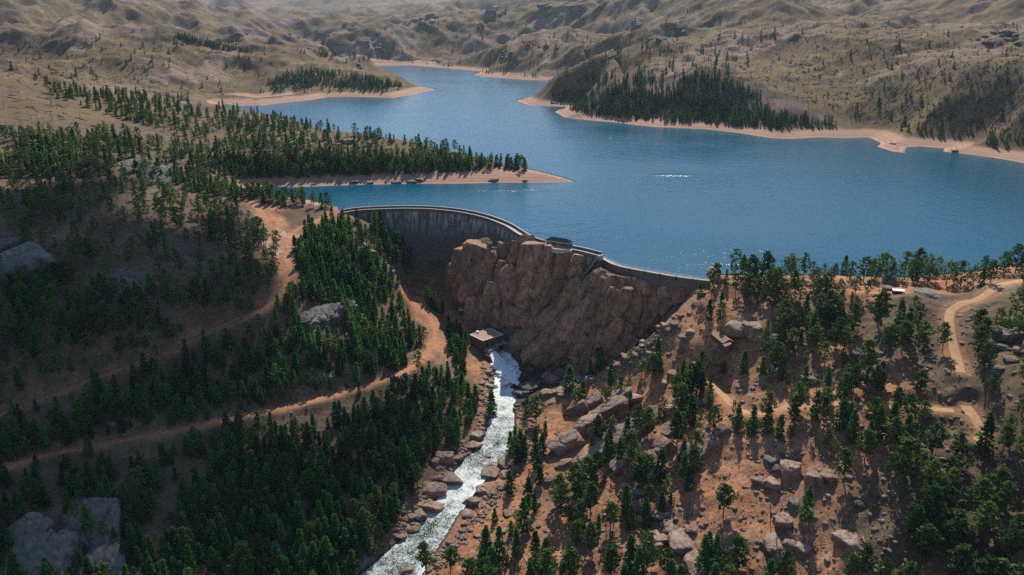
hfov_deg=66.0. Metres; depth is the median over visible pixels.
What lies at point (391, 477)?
fir tree
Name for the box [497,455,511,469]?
boulder
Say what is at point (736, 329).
boulder
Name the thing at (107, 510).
boulder
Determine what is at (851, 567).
pine tree
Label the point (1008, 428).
pine tree
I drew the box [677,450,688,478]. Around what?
fir tree
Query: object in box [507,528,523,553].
fir tree
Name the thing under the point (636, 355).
boulder
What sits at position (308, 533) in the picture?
pine tree
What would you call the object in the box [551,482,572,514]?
pine tree
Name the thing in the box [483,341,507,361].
outlet deck
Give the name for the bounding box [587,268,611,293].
cliff block
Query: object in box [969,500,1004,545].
pine tree
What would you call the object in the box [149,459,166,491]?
fir tree
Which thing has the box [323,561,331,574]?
fir tree
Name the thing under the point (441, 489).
boulder
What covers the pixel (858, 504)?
boulder
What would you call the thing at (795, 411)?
pine tree
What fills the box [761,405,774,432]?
fir tree
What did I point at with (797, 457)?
boulder
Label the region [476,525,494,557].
fir tree
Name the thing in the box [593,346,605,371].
fir tree
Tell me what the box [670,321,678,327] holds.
boulder
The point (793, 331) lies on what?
pine tree
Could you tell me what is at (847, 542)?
boulder
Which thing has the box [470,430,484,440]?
boulder
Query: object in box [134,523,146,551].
fir tree
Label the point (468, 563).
pine tree
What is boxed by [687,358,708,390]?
pine tree
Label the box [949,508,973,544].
pine tree
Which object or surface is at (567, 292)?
cliff block
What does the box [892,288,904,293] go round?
open shed
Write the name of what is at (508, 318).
cliff block
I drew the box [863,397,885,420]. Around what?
pine tree
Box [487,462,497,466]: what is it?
boulder
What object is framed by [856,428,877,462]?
pine tree
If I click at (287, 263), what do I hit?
dirt road
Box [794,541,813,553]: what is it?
boulder
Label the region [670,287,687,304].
cliff block
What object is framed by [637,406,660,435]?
pine tree
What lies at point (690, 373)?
fir tree
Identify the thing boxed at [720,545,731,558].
boulder
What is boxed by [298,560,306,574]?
fir tree
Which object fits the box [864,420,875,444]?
fir tree
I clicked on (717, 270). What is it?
pine tree
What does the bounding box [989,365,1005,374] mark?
boulder
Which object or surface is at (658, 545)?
boulder
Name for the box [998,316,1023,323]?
boulder
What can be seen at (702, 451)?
boulder
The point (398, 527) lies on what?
rubble
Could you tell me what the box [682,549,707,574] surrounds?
boulder
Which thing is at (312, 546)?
fir tree
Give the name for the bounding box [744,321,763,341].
boulder
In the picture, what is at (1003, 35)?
rock crag
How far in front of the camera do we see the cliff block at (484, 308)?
553.76 m
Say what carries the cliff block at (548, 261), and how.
on the terrain
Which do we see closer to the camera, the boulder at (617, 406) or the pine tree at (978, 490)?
the pine tree at (978, 490)
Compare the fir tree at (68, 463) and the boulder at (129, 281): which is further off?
the boulder at (129, 281)
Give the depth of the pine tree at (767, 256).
453.90 m
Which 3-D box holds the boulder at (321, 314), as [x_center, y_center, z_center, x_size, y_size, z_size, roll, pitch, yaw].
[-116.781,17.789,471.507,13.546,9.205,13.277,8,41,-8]
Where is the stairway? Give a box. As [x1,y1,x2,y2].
[583,257,598,277]
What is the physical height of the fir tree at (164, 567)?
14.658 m
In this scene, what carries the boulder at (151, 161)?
on the terrain
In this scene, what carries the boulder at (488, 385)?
on the terrain
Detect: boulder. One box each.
[0,236,23,252]
[0,241,67,283]
[0,548,34,574]
[3,512,55,558]
[26,276,57,288]
[26,528,80,574]
[60,497,120,553]
[75,541,126,574]
[92,290,105,298]
[105,417,123,429]
[106,268,124,276]
[108,269,115,279]
[112,277,137,296]
[113,271,126,278]
[117,159,137,166]
[117,161,137,169]
[117,167,135,175]
[124,271,153,289]
[135,160,153,173]
[139,164,162,179]
[144,179,155,185]
[153,166,170,175]
[155,176,171,185]
[223,446,236,454]
[301,311,315,324]
[309,318,320,328]
[310,306,327,324]
[318,303,338,326]
[322,370,334,381]
[324,318,330,326]
[327,302,344,325]
[340,138,353,143]
[341,300,358,312]
[356,554,369,567]
[358,258,369,267]
[370,250,378,255]
[370,544,378,550]
[376,246,386,255]
[386,256,391,264]
[391,180,401,183]
[396,531,406,539]
[399,565,414,574]
[404,521,420,533]
[407,179,416,183]
[407,513,417,520]
[413,507,427,520]
[416,499,444,512]
[422,482,437,495]
[430,456,439,467]
[431,482,447,496]
[435,451,454,464]
[442,471,463,484]
[454,454,463,460]
[461,509,473,518]
[462,496,479,506]
[467,440,482,447]
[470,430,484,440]
[476,483,487,494]
[478,380,485,384]
[481,466,500,478]
[485,383,493,387]
[487,178,498,181]
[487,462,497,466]
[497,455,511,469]
[498,470,507,478]
[502,509,513,517]
[511,388,525,396]
[512,465,520,471]
[518,380,542,390]
[521,528,527,538]
[526,368,534,373]
[539,388,552,397]
[541,371,552,379]
[541,476,555,485]
[542,375,560,383]
[545,429,585,455]
[554,458,572,469]
[556,387,565,396]
[556,393,565,397]
[562,399,589,417]
[569,413,606,438]
[576,375,583,382]
[578,441,611,461]
[584,374,595,383]
[584,390,603,407]
[587,538,598,546]
[591,395,628,423]
[599,423,627,448]
[608,455,630,475]
[610,387,632,397]
[613,361,620,367]
[621,462,635,482]
[622,355,629,361]
[623,414,655,439]
[627,393,643,404]
[627,498,643,514]
[632,488,643,498]
[633,352,639,358]
[636,537,662,552]
[637,449,656,464]
[638,460,663,485]
[649,530,667,544]
[650,405,661,421]
[650,510,667,520]
[651,435,677,454]
[658,518,677,534]
[659,379,667,389]
[660,322,669,328]
[660,421,679,437]
[662,404,676,415]
[664,327,670,333]
[667,369,677,377]
[667,528,694,555]
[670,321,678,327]
[675,440,705,467]
[677,347,684,353]
[678,333,689,341]
[678,398,702,412]
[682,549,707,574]
[684,524,697,534]
[686,329,695,334]
[691,300,699,306]
[700,433,722,456]
[706,267,721,277]
[711,423,731,438]
[714,277,726,284]
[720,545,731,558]
[722,320,746,338]
[740,318,756,325]
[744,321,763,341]
[750,476,764,485]
[760,476,780,492]
[761,340,773,349]
[762,532,783,555]
[763,455,777,463]
[768,333,788,342]
[772,463,780,471]
[772,550,796,572]
[774,512,792,528]
[777,452,788,459]
[780,459,801,481]
[781,537,795,549]
[786,529,794,538]
[787,497,798,512]
[792,455,800,459]
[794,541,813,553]
[800,375,821,383]
[804,467,824,484]
[818,469,837,482]
[824,554,830,564]
[831,529,863,556]
[846,354,857,366]
[849,348,870,362]
[853,500,865,508]
[873,350,884,357]
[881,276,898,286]
[881,285,893,290]
[881,389,891,393]
[913,289,942,297]
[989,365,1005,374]
[992,329,1022,342]
[995,343,1010,349]
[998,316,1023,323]
[1002,354,1019,363]
[1013,346,1023,353]
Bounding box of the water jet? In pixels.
[490,350,504,364]
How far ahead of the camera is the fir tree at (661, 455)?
356.31 m
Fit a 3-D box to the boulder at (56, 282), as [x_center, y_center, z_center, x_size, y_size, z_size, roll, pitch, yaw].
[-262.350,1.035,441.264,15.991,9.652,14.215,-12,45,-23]
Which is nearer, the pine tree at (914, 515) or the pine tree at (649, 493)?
the pine tree at (914, 515)
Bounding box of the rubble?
[0,97,1023,574]
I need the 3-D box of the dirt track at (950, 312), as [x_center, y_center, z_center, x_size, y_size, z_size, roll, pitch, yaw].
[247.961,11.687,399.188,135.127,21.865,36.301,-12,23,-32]
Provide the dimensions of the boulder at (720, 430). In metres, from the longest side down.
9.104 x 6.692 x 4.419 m
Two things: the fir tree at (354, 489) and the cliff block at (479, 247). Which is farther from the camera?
the cliff block at (479, 247)
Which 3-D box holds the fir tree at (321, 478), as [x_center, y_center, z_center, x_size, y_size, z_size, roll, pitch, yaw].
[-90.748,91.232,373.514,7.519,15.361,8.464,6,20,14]
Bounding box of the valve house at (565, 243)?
[545,237,573,248]
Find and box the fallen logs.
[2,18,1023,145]
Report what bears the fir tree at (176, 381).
on the terrain
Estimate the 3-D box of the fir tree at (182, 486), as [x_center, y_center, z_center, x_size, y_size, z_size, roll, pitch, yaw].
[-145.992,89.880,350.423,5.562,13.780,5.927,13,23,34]
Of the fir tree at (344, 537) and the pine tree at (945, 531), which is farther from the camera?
the fir tree at (344, 537)
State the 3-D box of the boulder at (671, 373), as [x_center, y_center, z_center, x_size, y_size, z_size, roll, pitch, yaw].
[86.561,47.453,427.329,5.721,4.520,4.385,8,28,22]
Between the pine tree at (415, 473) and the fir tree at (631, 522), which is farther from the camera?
the pine tree at (415, 473)
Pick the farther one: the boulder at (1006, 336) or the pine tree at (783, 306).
the pine tree at (783, 306)
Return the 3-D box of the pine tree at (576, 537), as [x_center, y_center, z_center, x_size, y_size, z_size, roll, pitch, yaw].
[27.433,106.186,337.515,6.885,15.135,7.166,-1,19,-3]
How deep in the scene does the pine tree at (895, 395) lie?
339.23 m
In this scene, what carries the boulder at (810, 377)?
on the terrain
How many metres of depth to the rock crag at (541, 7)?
2901.85 m
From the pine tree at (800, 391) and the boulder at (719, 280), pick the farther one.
the boulder at (719, 280)
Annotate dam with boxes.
[340,205,603,268]
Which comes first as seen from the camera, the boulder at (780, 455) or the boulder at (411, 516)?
the boulder at (780, 455)
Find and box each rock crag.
[425,13,435,19]
[485,9,495,13]
[490,6,499,10]
[537,4,545,11]
[544,4,552,10]
[546,11,555,15]
[567,4,573,10]
[579,6,585,12]
[984,41,994,45]
[998,34,1007,37]
[1006,31,1015,35]
[1013,41,1022,45]
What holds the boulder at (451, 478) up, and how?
on the terrain
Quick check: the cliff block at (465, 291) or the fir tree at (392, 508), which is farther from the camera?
the cliff block at (465, 291)
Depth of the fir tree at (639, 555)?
310.12 m
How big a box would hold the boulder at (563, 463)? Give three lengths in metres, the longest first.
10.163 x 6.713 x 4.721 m
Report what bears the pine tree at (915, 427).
on the terrain
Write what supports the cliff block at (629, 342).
on the terrain
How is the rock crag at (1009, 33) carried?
on the terrain
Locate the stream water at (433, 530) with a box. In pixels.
[362,350,521,574]
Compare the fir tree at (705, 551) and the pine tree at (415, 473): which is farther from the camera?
the pine tree at (415, 473)
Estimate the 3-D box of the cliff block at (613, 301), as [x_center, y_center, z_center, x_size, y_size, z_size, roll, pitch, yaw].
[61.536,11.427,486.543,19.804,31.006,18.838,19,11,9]
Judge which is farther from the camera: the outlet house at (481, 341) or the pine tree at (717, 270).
the outlet house at (481, 341)
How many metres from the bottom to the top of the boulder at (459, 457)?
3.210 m
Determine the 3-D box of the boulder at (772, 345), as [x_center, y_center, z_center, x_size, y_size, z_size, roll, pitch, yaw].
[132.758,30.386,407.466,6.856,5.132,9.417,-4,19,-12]
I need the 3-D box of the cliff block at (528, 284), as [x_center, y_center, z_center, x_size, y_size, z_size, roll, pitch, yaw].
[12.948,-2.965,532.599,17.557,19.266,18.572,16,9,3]
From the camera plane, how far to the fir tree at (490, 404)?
454.83 m
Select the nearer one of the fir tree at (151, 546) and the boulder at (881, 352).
the fir tree at (151, 546)
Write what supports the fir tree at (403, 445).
on the terrain
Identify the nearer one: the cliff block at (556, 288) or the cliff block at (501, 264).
the cliff block at (556, 288)
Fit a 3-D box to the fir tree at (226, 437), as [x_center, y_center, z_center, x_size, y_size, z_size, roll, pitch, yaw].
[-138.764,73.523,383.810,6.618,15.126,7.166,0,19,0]
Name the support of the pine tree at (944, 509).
on the terrain
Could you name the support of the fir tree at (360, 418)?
on the terrain
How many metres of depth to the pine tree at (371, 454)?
386.43 m
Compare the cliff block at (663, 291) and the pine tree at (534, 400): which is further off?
the cliff block at (663, 291)
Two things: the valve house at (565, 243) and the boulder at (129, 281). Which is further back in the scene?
the valve house at (565, 243)
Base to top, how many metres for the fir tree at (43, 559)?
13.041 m
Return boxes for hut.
[486,241,492,246]
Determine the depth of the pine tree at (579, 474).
357.97 m
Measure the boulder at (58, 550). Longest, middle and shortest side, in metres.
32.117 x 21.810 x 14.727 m
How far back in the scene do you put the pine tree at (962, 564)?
276.32 m
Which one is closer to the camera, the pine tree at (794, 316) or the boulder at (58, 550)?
the boulder at (58, 550)
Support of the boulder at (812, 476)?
on the terrain
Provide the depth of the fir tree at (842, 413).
342.80 m
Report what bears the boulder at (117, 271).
on the terrain
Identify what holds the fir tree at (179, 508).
on the terrain
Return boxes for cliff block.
[446,261,458,289]
[451,246,462,263]
[451,284,459,297]
[455,250,481,283]
[457,281,472,303]
[462,239,493,262]
[463,296,476,321]
[472,274,493,295]
[476,294,495,330]
[479,247,499,275]
[482,281,501,306]
[491,306,504,330]
[492,260,508,281]
[496,264,519,300]
[497,241,510,259]
[500,304,519,328]
[501,291,514,309]
[506,326,536,353]
[509,240,518,265]
[513,290,530,309]
[516,241,545,277]
[516,308,536,327]
[519,235,535,249]
[519,269,544,297]
[520,329,539,346]
[521,339,537,363]
[527,295,552,316]
[529,342,554,368]
[532,316,559,354]
[533,303,555,332]
[538,270,552,297]
[541,242,560,280]
[548,279,564,296]
[548,305,571,351]
[549,342,570,366]
[550,303,561,318]
[551,252,572,279]
[554,292,592,345]
[557,274,582,311]
[566,253,586,278]
[568,334,587,364]
[570,273,590,308]
[578,355,589,372]
[581,332,596,358]
[584,288,600,318]
[586,353,615,371]
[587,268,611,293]
[591,285,633,328]
[593,316,625,347]
[597,273,624,295]
[601,337,626,358]
[618,321,635,339]
[620,334,638,350]
[621,290,641,330]
[625,276,637,284]
[631,277,647,295]
[632,323,640,336]
[636,330,649,339]
[638,307,660,332]
[640,294,647,314]
[646,281,656,296]
[647,293,659,310]
[648,311,661,328]
[657,286,672,299]
[658,297,672,316]
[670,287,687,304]
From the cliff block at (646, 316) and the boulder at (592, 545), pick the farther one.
the cliff block at (646, 316)
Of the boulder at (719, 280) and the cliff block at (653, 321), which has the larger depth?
the cliff block at (653, 321)
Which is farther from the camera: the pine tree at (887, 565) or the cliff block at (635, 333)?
the cliff block at (635, 333)
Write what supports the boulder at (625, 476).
on the terrain
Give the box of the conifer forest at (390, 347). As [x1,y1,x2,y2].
[0,9,1023,574]
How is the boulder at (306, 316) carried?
on the terrain
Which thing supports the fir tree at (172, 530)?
on the terrain
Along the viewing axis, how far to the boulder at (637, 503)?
348.44 m
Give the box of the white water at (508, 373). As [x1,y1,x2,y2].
[490,357,519,385]
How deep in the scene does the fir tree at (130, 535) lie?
319.17 m
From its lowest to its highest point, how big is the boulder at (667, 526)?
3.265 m
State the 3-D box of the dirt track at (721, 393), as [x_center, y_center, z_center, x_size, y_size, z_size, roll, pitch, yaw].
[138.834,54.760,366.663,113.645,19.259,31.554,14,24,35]
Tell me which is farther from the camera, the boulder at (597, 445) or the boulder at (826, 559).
the boulder at (597, 445)
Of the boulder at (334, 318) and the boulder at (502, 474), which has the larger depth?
the boulder at (334, 318)
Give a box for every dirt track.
[707,381,954,415]
[944,279,1022,372]
[960,406,984,440]
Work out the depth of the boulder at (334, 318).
473.18 m
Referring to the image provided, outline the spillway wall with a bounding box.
[603,257,709,295]
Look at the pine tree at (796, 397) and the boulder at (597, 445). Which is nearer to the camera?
the pine tree at (796, 397)
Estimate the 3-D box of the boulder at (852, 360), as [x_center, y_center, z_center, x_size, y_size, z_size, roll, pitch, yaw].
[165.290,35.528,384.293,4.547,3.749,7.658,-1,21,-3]
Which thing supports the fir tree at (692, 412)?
on the terrain
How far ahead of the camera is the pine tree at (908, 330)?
373.30 m
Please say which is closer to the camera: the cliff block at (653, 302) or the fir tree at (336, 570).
the fir tree at (336, 570)
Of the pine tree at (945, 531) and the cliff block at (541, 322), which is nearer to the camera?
the pine tree at (945, 531)
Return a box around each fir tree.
[0,427,13,455]
[0,462,10,481]
[0,518,15,553]
[6,551,26,574]
[14,304,29,331]
[14,491,28,518]
[28,465,45,493]
[40,561,53,574]
[41,557,56,574]
[51,397,60,422]
[64,456,75,483]
[64,469,76,497]
[79,503,95,534]
[82,460,97,490]
[82,556,94,574]
[124,522,142,556]
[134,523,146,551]
[136,487,153,516]
[144,557,157,574]
[145,534,159,563]
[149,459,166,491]
[159,558,169,574]
[162,542,177,571]
[163,530,176,556]
[169,526,176,552]
[172,368,185,395]
[173,499,185,526]
[173,533,186,562]
[178,476,190,502]
[178,512,186,538]
[178,560,185,574]
[184,544,198,574]
[187,426,203,456]
[205,431,218,458]
[207,545,217,572]
[217,512,226,540]
[221,528,234,559]
[222,425,230,448]
[229,421,242,445]
[233,416,243,440]
[235,410,249,434]
[238,561,248,574]
[239,349,249,374]
[247,451,261,482]
[260,473,272,501]
[260,504,271,534]
[262,462,273,489]
[262,537,274,563]
[268,542,284,572]
[277,424,288,451]
[293,501,305,530]
[293,529,308,556]
[293,543,311,574]
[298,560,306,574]
[299,469,313,498]
[303,422,314,450]
[306,452,315,477]
[306,468,320,496]
[306,552,319,574]
[307,540,320,570]
[314,466,327,495]
[314,518,325,542]
[315,445,328,473]
[316,458,326,476]
[316,547,329,574]
[320,535,334,565]
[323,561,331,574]
[324,492,334,521]
[328,513,341,544]
[330,401,341,426]
[330,500,344,523]
[332,562,339,574]
[338,527,351,555]
[346,548,359,574]
[349,475,361,497]
[353,404,364,424]
[354,514,363,541]
[356,408,365,433]
[377,494,390,520]
[385,464,398,489]
[386,496,398,523]
[390,487,402,513]
[394,429,400,448]
[398,436,408,461]
[449,418,461,444]
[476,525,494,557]
[485,389,497,414]
[485,545,500,574]
[493,526,508,563]
[503,470,516,495]
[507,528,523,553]
[515,429,527,452]
[516,497,533,532]
[525,560,535,574]
[528,443,543,468]
[528,530,540,555]
[531,550,540,574]
[536,538,554,574]
[538,432,546,456]
[561,365,577,392]
[588,463,600,490]
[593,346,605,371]
[601,433,613,462]
[602,429,615,457]
[614,437,624,461]
[620,483,632,516]
[620,563,629,574]
[621,417,630,440]
[621,534,638,570]
[624,503,637,530]
[629,546,648,574]
[636,497,653,528]
[649,446,668,483]
[651,336,663,364]
[664,559,676,574]
[675,563,685,574]
[676,437,687,462]
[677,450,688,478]
[679,360,685,386]
[679,378,693,403]
[682,464,693,491]
[685,369,698,397]
[685,393,698,426]
[694,534,713,570]
[704,558,715,574]
[707,530,713,554]
[708,562,720,574]
[709,534,723,568]
[715,291,727,319]
[732,404,745,430]
[737,349,750,374]
[743,404,760,435]
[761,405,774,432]
[763,558,776,574]
[777,354,787,379]
[797,484,816,521]
[800,365,809,388]
[804,309,819,338]
[806,390,820,418]
[820,366,832,395]
[831,400,848,431]
[836,386,849,413]
[842,409,860,443]
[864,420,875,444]
[870,360,887,389]
[873,404,887,440]
[884,400,900,441]
[892,297,906,325]
[898,413,913,445]
[900,307,914,340]
[921,455,934,486]
[951,498,966,533]
[954,528,978,564]
[973,412,995,453]
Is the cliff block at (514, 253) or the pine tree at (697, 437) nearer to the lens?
the pine tree at (697, 437)
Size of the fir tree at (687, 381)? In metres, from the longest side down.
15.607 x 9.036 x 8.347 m
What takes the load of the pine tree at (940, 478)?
on the terrain
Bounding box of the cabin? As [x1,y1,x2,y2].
[710,329,734,354]
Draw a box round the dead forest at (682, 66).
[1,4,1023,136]
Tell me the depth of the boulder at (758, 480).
336.02 m
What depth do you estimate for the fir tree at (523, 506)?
356.26 m
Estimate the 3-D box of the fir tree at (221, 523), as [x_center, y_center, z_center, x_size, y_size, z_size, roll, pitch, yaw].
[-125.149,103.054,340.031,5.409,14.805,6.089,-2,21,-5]
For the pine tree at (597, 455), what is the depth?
373.09 m
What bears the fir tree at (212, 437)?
on the terrain
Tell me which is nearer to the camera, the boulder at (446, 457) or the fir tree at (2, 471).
the fir tree at (2, 471)
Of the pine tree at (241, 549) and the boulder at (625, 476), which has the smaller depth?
the pine tree at (241, 549)
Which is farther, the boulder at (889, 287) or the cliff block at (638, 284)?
the cliff block at (638, 284)
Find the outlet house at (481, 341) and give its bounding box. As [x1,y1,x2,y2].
[470,328,502,353]
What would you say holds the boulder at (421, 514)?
on the terrain
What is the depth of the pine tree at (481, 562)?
326.27 m
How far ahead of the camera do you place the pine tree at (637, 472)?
357.11 m
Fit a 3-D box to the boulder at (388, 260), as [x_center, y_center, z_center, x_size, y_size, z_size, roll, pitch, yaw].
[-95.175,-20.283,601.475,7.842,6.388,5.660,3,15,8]
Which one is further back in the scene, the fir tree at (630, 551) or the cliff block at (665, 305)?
the cliff block at (665, 305)
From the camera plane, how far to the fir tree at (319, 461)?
378.05 m
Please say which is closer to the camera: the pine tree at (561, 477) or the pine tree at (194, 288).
the pine tree at (561, 477)
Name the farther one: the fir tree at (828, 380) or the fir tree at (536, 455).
the fir tree at (536, 455)
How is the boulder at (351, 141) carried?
on the terrain
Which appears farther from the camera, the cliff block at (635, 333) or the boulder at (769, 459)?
the cliff block at (635, 333)
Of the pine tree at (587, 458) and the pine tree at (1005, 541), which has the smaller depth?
the pine tree at (1005, 541)
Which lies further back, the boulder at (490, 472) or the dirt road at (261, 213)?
the dirt road at (261, 213)
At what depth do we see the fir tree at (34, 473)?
332.16 m
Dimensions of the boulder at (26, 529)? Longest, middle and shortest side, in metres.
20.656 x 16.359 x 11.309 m
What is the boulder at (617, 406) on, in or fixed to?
on the terrain
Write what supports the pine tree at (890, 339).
on the terrain
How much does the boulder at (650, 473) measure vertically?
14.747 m
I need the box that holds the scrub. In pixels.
[0,9,1023,574]
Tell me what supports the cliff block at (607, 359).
on the terrain
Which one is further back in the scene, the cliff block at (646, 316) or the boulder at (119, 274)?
the cliff block at (646, 316)
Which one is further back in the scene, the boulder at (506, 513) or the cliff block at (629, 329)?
the cliff block at (629, 329)
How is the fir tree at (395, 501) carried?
on the terrain
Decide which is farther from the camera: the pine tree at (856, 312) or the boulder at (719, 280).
the boulder at (719, 280)
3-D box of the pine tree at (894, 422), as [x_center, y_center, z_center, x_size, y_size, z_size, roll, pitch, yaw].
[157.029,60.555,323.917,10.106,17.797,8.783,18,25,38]
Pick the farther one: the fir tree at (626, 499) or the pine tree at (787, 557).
the fir tree at (626, 499)
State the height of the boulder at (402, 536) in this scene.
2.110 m
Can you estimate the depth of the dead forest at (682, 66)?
1324.28 m
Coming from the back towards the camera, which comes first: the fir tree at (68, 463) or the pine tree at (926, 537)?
the fir tree at (68, 463)
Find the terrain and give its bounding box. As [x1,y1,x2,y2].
[0,0,1023,574]
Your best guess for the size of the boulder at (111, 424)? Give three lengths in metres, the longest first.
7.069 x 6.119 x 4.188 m
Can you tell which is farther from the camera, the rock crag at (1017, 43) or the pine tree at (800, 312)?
the rock crag at (1017, 43)
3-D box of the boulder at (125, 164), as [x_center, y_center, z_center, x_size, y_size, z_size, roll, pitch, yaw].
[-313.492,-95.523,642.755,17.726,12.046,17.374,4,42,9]
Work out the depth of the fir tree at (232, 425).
385.67 m
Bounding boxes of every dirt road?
[0,214,331,415]
[0,353,429,470]
[247,200,291,245]
[404,288,468,352]
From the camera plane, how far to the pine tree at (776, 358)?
389.47 m
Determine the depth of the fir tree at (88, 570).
303.93 m
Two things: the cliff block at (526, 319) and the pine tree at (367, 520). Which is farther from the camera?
the cliff block at (526, 319)
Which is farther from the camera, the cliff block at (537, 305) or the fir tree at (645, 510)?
the cliff block at (537, 305)
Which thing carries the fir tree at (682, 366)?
on the terrain
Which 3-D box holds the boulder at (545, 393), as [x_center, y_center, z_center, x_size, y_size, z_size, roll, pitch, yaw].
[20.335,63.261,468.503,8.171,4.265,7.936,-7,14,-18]
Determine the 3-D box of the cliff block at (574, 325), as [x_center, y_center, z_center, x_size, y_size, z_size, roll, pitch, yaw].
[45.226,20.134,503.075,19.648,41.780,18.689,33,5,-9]
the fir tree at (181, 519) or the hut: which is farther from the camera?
the hut
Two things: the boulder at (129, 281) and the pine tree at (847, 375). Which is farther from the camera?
the boulder at (129, 281)
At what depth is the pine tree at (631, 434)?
368.71 m
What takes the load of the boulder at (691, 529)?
on the terrain
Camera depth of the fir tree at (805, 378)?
375.31 m
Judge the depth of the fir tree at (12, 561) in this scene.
297.54 m
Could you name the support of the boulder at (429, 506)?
on the terrain
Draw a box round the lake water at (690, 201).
[222,65,1023,277]
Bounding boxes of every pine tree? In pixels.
[94,270,108,293]
[174,525,191,554]
[182,278,202,307]
[220,328,237,355]
[227,540,255,567]
[241,426,260,450]
[242,322,258,348]
[303,521,318,541]
[354,499,371,519]
[357,506,373,528]
[361,449,381,471]
[386,375,403,397]
[408,462,424,485]
[415,540,432,573]
[441,546,461,573]
[459,556,480,574]
[473,557,494,574]
[525,394,547,423]
[532,546,560,574]
[549,472,569,503]
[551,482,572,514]
[559,545,584,574]
[565,461,583,487]
[568,469,590,500]
[569,519,584,548]
[570,498,588,518]
[580,455,594,486]
[581,521,598,550]
[583,481,601,517]
[589,413,609,440]
[590,450,608,472]
[597,543,624,574]
[601,501,620,528]
[620,429,642,461]
[625,453,651,487]
[626,403,645,424]
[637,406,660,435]
[638,530,660,568]
[641,453,655,469]
[643,484,658,502]
[645,353,660,380]
[657,546,677,572]
[667,373,684,401]
[668,409,687,446]
[670,382,694,407]
[683,361,695,381]
[684,446,704,480]
[686,430,703,448]
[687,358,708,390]
[693,369,708,397]
[695,349,707,366]
[706,405,722,429]
[707,262,722,288]
[715,482,739,516]
[724,534,751,567]
[736,272,758,304]
[743,254,761,276]
[757,250,776,274]
[758,390,777,412]
[759,269,779,299]
[766,267,788,298]
[767,341,786,372]
[773,298,793,326]
[774,547,795,574]
[782,312,803,332]
[785,327,799,356]
[787,401,801,426]
[788,393,801,418]
[789,268,804,294]
[789,381,808,406]
[796,307,807,332]
[810,277,827,304]
[813,292,829,322]
[814,393,832,424]
[821,290,836,315]
[822,271,836,293]
[828,316,847,346]
[831,294,844,320]
[834,446,854,483]
[835,371,854,394]
[840,553,862,574]
[847,302,861,331]
[850,364,863,391]
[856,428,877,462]
[856,541,877,574]
[857,337,879,375]
[860,366,873,391]
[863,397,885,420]
[867,290,895,325]
[869,363,890,396]
[876,557,894,574]
[878,323,905,355]
[882,415,907,451]
[888,434,925,480]
[890,385,905,406]
[894,559,918,574]
[896,319,917,352]
[899,392,919,414]
[901,501,929,543]
[903,421,926,451]
[909,369,934,400]
[909,521,944,569]
[910,247,930,268]
[918,459,948,493]
[918,482,945,521]
[920,421,951,454]
[925,499,954,536]
[928,472,954,505]
[928,518,959,557]
[934,321,953,351]
[941,466,966,502]
[943,455,961,483]
[944,543,978,574]
[948,431,969,458]
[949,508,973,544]
[964,474,997,514]
[966,324,995,360]
[969,307,989,330]
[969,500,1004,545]
[972,552,1003,574]
[974,317,996,343]
[977,341,994,371]
[985,466,1016,500]
[993,534,1018,559]
[996,423,1016,450]
[996,480,1018,518]
[1001,513,1023,557]
[1013,305,1023,343]
[1013,429,1023,468]
[1018,358,1023,378]
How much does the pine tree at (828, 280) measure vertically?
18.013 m
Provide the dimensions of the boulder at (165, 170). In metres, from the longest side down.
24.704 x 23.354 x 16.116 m
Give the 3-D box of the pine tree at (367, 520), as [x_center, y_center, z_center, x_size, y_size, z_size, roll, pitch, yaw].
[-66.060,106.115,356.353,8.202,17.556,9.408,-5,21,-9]
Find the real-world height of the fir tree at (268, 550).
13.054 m
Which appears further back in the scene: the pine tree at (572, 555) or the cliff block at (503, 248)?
the cliff block at (503, 248)
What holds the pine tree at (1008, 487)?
on the terrain
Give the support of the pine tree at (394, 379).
on the terrain
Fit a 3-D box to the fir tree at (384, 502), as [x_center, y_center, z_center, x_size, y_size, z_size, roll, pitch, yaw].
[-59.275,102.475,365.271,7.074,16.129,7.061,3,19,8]
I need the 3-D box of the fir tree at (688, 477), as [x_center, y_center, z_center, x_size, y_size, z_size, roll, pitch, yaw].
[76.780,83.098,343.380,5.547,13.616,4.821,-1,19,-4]
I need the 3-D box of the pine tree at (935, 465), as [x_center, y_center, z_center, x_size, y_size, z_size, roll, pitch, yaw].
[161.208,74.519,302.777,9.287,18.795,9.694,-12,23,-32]
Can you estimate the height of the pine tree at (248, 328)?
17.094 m
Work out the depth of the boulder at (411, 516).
373.22 m
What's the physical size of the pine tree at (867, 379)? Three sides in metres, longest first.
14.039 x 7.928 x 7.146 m
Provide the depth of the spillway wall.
481.98 m
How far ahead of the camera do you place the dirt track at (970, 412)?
332.70 m
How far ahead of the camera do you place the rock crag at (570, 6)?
2828.18 m
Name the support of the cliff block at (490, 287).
on the terrain
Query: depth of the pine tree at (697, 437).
358.44 m
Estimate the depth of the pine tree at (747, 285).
434.31 m
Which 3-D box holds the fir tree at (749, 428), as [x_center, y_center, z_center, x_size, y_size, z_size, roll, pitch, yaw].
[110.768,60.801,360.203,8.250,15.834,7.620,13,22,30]
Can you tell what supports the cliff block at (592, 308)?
on the terrain
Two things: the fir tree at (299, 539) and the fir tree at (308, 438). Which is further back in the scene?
the fir tree at (308, 438)
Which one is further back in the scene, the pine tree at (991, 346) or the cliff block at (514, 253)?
the cliff block at (514, 253)
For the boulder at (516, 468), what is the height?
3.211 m
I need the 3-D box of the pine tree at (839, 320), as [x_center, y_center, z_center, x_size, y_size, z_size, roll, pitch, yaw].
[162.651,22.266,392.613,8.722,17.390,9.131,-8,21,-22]
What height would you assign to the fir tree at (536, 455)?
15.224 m
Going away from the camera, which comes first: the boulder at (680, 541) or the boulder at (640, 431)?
the boulder at (680, 541)
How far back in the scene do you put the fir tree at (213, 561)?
325.65 m

